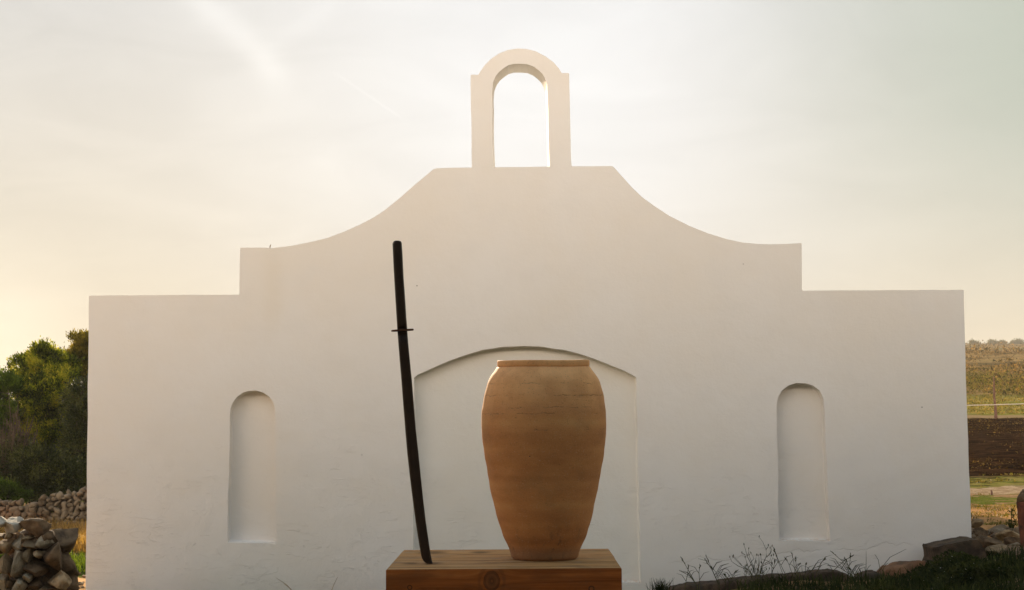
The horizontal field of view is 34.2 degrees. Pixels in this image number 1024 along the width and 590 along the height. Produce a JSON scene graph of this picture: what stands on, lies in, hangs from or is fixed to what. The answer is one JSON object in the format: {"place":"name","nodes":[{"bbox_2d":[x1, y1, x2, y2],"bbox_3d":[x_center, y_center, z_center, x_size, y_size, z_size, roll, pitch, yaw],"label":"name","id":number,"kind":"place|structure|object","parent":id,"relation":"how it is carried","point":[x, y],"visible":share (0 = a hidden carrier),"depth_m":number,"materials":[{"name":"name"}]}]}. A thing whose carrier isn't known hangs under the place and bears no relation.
{"place":"outdoors","nodes":[
{"label":"outdoors","id":0,"kind":"place"},
{"bbox_2d":[0,516,86,555],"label":"dry grass","id":1,"kind":"structure","parent":0,"point":[80,544],"depth_m":24.04,"materials":[{"name":"plant"}]},
{"bbox_2d":[0,0,1023,398],"label":"sky","id":2,"kind":"structure","parent":0,"point":[145,144],"materials":[{"name":"white"}]},
{"bbox_2d":[2,344,1023,589],"bbox_3d":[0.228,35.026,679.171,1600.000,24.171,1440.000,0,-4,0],"label":"ground","id":3,"kind":"structure","parent":0,"point":[996,446],"depth_m":39.82,"materials":[{"name":"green plant"}]},
{"bbox_2d":[0,366,25,441],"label":"juniper tree","id":4,"kind":"object","parent":3,"relation":"on","point":[11,383],"visible":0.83,"depth_m":30.18,"materials":[{"name":"green plant"}]},
{"bbox_2d":[0,475,33,505],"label":"shrub","id":5,"kind":"object","parent":3,"relation":"on","point":[14,490],"visible":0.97,"depth_m":28.16,"materials":[{"name":"green plant"}]},
{"bbox_2d":[0,391,38,515],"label":"bare bush","id":6,"kind":"object","parent":3,"relation":"on","point":[15,429],"visible":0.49,"depth_m":29.35,"materials":[{"name":"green plant"}]},
{"bbox_2d":[0,528,78,589],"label":"dry stone wall","id":7,"kind":"structure","parent":3,"relation":"on","point":[29,561],"depth_m":13.97,"materials":[{"name":"grey stone"}]},
{"bbox_2d":[0,516,6,526],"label":"boulder","id":8,"kind":"object","parent":7,"relation":"on","point":[2,521],"visible":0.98,"depth_m":13.97,"materials":[{"name":"white stone"}]},
{"bbox_2d":[4,516,23,533],"bbox_3d":[-4.212,1.947,14.024,0.186,0.146,0.240,0,-4,0],"label":"boulder","id":9,"kind":"object","parent":7,"relation":"on","point":[12,525],"visible":0.97,"depth_m":13.97,"materials":[{"name":"white stone"}]},
{"bbox_2d":[18,518,51,537],"bbox_3d":[-4.018,1.963,14.043,0.256,0.168,0.300,0,-4,0],"label":"boulder","id":10,"kind":"object","parent":7,"relation":"on","point":[37,527],"visible":1,"depth_m":13.93,"materials":[{"name":"stone"}]},
{"bbox_2d":[47,570,71,589],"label":"boulder","id":11,"kind":"object","parent":7,"relation":"on","point":[60,579],"visible":1,"depth_m":13.88,"materials":[{"name":"brown stone"}]},
{"bbox_2d":[0,548,85,573],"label":"green ground cover","id":12,"kind":"object","parent":3,"relation":"on","point":[79,560],"visible":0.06,"depth_m":19.76,"materials":[{"name":"green plant"}]},
{"bbox_2d":[2,335,84,455],"bbox_3d":[-8.708,2.467,30.814,2.043,3.464,1.531,0,-4,0],"label":"juniper tree","id":13,"kind":"object","parent":3,"relation":"on","point":[46,369],"visible":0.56,"depth_m":30.53,"materials":[{"name":"green plant"}]},
{"bbox_2d":[0,430,86,506],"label":"shrub","id":14,"kind":"object","parent":3,"relation":"on","point":[40,472],"visible":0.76,"depth_m":29.00,"materials":[{"name":"green plant"}]},
{"bbox_2d":[0,486,86,526],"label":"dry stone wall","id":15,"kind":"structure","parent":3,"relation":"on","point":[72,505],"depth_m":26.86,"materials":[{"name":"stone"}]},
{"bbox_2d":[50,373,87,463],"bbox_3d":[-7.680,2.695,30.008,1.262,2.912,1.523,0,-4,0],"label":"olive tree","id":16,"kind":"object","parent":3,"relation":"on","point":[73,440],"visible":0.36,"depth_m":29.71,"materials":[{"name":"green plant"}]},
{"bbox_2d":[62,328,88,383],"bbox_3d":[-8.123,2.433,32.054,1.269,3.620,1.225,0,-4,0],"label":"pine tree","id":17,"kind":"object","parent":3,"relation":"on","point":[79,346],"visible":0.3,"depth_m":31.89,"materials":[{"name":"green plant"}]},
{"bbox_2d":[386,549,621,589],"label":"timber block","id":18,"kind":"object","parent":3,"relation":"on","point":[503,569],"depth_m":7.93,"materials":[{"name":"brown wood"}]},
{"bbox_2d":[391,241,432,563],"bbox_3d":[-0.497,0.527,8.264,0.204,1.600,0.090,0,-4,0],"label":"sword","id":19,"kind":"object","parent":18,"relation":"on","point":[411,442],"visible":1,"depth_m":8.25,"materials":[{"name":"black metal"}]},
{"bbox_2d":[481,360,605,560],"bbox_3d":[0.164,0.833,8.483,0.638,1.012,0.640,0,-4,0],"label":"clay jar","id":20,"kind":"object","parent":18,"relation":"on","point":[543,424],"visible":1,"depth_m":8.25,"materials":[{"name":"ceramic"}]},
{"bbox_2d":[86,48,971,589],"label":"chapel","id":21,"kind":"structure","parent":3,"relation":"on","point":[756,400],"depth_m":17.00,"materials":[{"name":"white paint"}]},
{"bbox_2d":[413,346,640,582],"bbox_3d":[0.145,1.727,16.978,2.311,2.412,0.110,0,-4,0],"label":"blind doorway","id":22,"kind":"structure","parent":21,"relation":"in","point":[460,513],"depth_m":17.03,"materials":[{"name":"white paint"}]},
{"bbox_2d":[78,524,1023,588],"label":"rubble","id":23,"kind":"object","parent":3,"relation":"on","point":[994,530],"visible":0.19,"depth_m":18.23,"materials":[{"name":"stone"}]},
{"bbox_2d":[646,578,676,589],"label":"grass tuft","id":24,"kind":"object","parent":3,"relation":"on","point":[661,585],"visible":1,"depth_m":16.23,"materials":[{"name":"plant"}]},
{"bbox_2d":[679,556,705,589],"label":"grass stalk","id":25,"kind":"object","parent":3,"relation":"on","point":[690,575],"depth_m":16.35,"materials":[{"name":"plant"}]},
{"bbox_2d":[698,556,739,589],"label":"grass stalk","id":26,"kind":"object","parent":3,"relation":"on","point":[719,573],"depth_m":16.33,"materials":[{"name":"plant"}]},
{"bbox_2d":[729,535,773,581],"bbox_3d":[2.351,2.583,16.315,0.446,0.453,0.086,0,-4,0],"label":"wild plant","id":27,"kind":"object","parent":3,"relation":"on","point":[754,570],"visible":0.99,"depth_m":16.30,"materials":[{"name":"brown plant"}]},
{"bbox_2d":[668,568,856,589],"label":"kerb stone","id":28,"kind":"object","parent":3,"relation":"on","point":[708,585],"visible":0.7,"depth_m":16.49,"materials":[{"name":"stone"}]},
{"bbox_2d":[762,547,813,580],"bbox_3d":[2.715,2.657,16.361,0.509,0.364,0.147,0,-4,0],"label":"grass stalk","id":29,"kind":"object","parent":3,"relation":"on","point":[789,566],"depth_m":16.35,"materials":[{"name":"plant"}]},
{"bbox_2d":[807,551,864,581],"bbox_3d":[3.185,2.677,16.353,0.622,0.323,0.132,0,-4,-3],"label":"grass stalk","id":30,"kind":"object","parent":3,"relation":"on","point":[847,567],"depth_m":16.36,"materials":[{"name":"plant"}]},
{"bbox_2d":[854,569,879,579],"bbox_3d":[3.548,2.904,16.619,0.247,0.307,0.365,0,-4,0],"label":"kerb stone","id":31,"kind":"object","parent":3,"relation":"on","point":[871,572],"visible":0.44,"depth_m":16.51,"materials":[{"name":"stone"}]},
{"bbox_2d":[727,543,1023,589],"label":"weeds","id":32,"kind":"object","parent":3,"relation":"on","point":[906,584],"visible":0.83,"depth_m":15.59,"materials":[{"name":"green plant"}]},
{"bbox_2d":[864,549,905,578],"bbox_3d":[3.669,2.655,16.348,0.408,0.315,0.113,-1,-4,14],"label":"grass stalk","id":33,"kind":"object","parent":3,"relation":"on","point":[882,566],"depth_m":16.36,"materials":[{"name":"plant"}]},
{"bbox_2d":[878,560,925,577],"bbox_3d":[3.890,2.825,16.594,0.494,0.359,0.360,0,-4,0],"label":"kerb stone","id":34,"kind":"object","parent":3,"relation":"on","point":[903,565],"visible":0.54,"depth_m":16.45,"materials":[{"name":"stone"}]},
{"bbox_2d":[869,549,1023,589],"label":"weed patch","id":35,"kind":"object","parent":3,"relation":"on","point":[964,564],"visible":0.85,"depth_m":15.37,"materials":[{"name":"green plant"}]},
{"bbox_2d":[922,536,986,570],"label":"stone slab","id":36,"kind":"structure","parent":3,"relation":"on","point":[970,546],"depth_m":16.33,"materials":[{"name":"stone"}]},
{"bbox_2d":[967,339,979,344],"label":"distant tree","id":37,"kind":"object","parent":3,"relation":"on","point":[973,341],"visible":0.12,"depth_m":604.54,"materials":[{"name":"green plant"}]},
{"bbox_2d":[971,518,983,528],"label":"rock","id":38,"kind":"object","parent":3,"relation":"on","point":[976,523],"visible":0.81,"depth_m":17.43,"materials":[{"name":"brown stone"}]},
{"bbox_2d":[973,527,988,536],"bbox_3d":[4.891,2.489,17.378,0.175,0.135,0.120,1,-4,-24],"label":"rock","id":39,"kind":"object","parent":3,"relation":"on","point":[978,531],"visible":0.78,"depth_m":17.35,"materials":[{"name":"stone"}]},
{"bbox_2d":[975,535,1003,547],"bbox_3d":[4.875,2.531,16.968,0.276,0.156,0.240,0,-4,0],"label":"rock","id":40,"kind":"object","parent":3,"relation":"on","point":[985,541],"visible":0.52,"depth_m":16.94,"materials":[{"name":"stone"}]},
{"bbox_2d":[987,339,997,344],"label":"distant tree","id":41,"kind":"object","parent":3,"relation":"on","point":[989,341],"visible":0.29,"depth_m":605.19,"materials":[{"name":"green plant"}]},
{"bbox_2d":[965,340,1023,394],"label":"scrub","id":42,"kind":"object","parent":3,"relation":"on","point":[987,349],"visible":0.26,"depth_m":169.55,"materials":[{"name":"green plant"}]},
{"bbox_2d":[966,365,1023,395],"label":"green bushes","id":43,"kind":"object","parent":3,"relation":"on","point":[999,386],"visible":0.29,"depth_m":96.78,"materials":[{"name":"plant"}]},
{"bbox_2d":[967,394,1023,525],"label":"meadow grass","id":44,"kind":"structure","parent":3,"relation":"on","point":[989,398],"depth_m":66.39,"materials":[{"name":"green plant"}]},
{"bbox_2d":[967,376,1023,418],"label":"rail fence","id":45,"kind":"object","parent":3,"relation":"on","point":[995,408],"visible":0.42,"depth_m":59.81,"materials":[{"name":"brown wood"}]},
{"bbox_2d":[967,417,1023,475],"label":"stubble","id":46,"kind":"object","parent":3,"relation":"on","point":[999,443],"visible":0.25,"depth_m":48.24,"materials":[{"name":"brown plant"}]},
{"bbox_2d":[985,544,1007,554],"bbox_3d":[4.880,2.582,16.764,0.252,0.142,0.219,0,-4,0],"label":"rock","id":47,"kind":"object","parent":3,"relation":"on","point":[995,547],"visible":0.53,"depth_m":16.71,"materials":[{"name":"grey stone"}]},
{"bbox_2d":[998,339,1008,344],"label":"distant tree","id":48,"kind":"object","parent":3,"relation":"on","point":[1003,341],"visible":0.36,"depth_m":604.79,"materials":[{"name":"green plant"}]},
{"bbox_2d":[995,529,1019,541],"bbox_3d":[5.156,2.502,17.274,0.278,0.146,0.275,1,-4,-20],"label":"rock","id":49,"kind":"object","parent":3,"relation":"on","point":[1001,535],"visible":0.7,"depth_m":17.18,"materials":[{"name":"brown stone"}]},
{"bbox_2d":[1003,537,1019,545],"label":"rock","id":50,"kind":"object","parent":3,"relation":"on","point":[1009,540],"visible":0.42,"depth_m":17.03,"materials":[{"name":"stone"}]},
{"bbox_2d":[1006,509,1017,528],"bbox_3d":[5.735,2.573,19.065,0.142,0.258,0.095,-2,-4,25],"label":"sprig","id":51,"kind":"object","parent":3,"relation":"on","point":[1010,525],"visible":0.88,"depth_m":19.07,"materials":[{"name":"green plant"}]},
{"bbox_2d":[1009,338,1023,344],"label":"distant tree","id":52,"kind":"object","parent":3,"relation":"on","point":[1016,341],"visible":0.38,"depth_m":604.93,"materials":[{"name":"green plant"}]},
{"bbox_2d":[1016,489,1023,546],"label":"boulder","id":53,"kind":"object","parent":3,"relation":"on","point":[1020,505],"visible":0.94,"depth_m":16.74,"materials":[{"name":"brown stone"}]}
]}

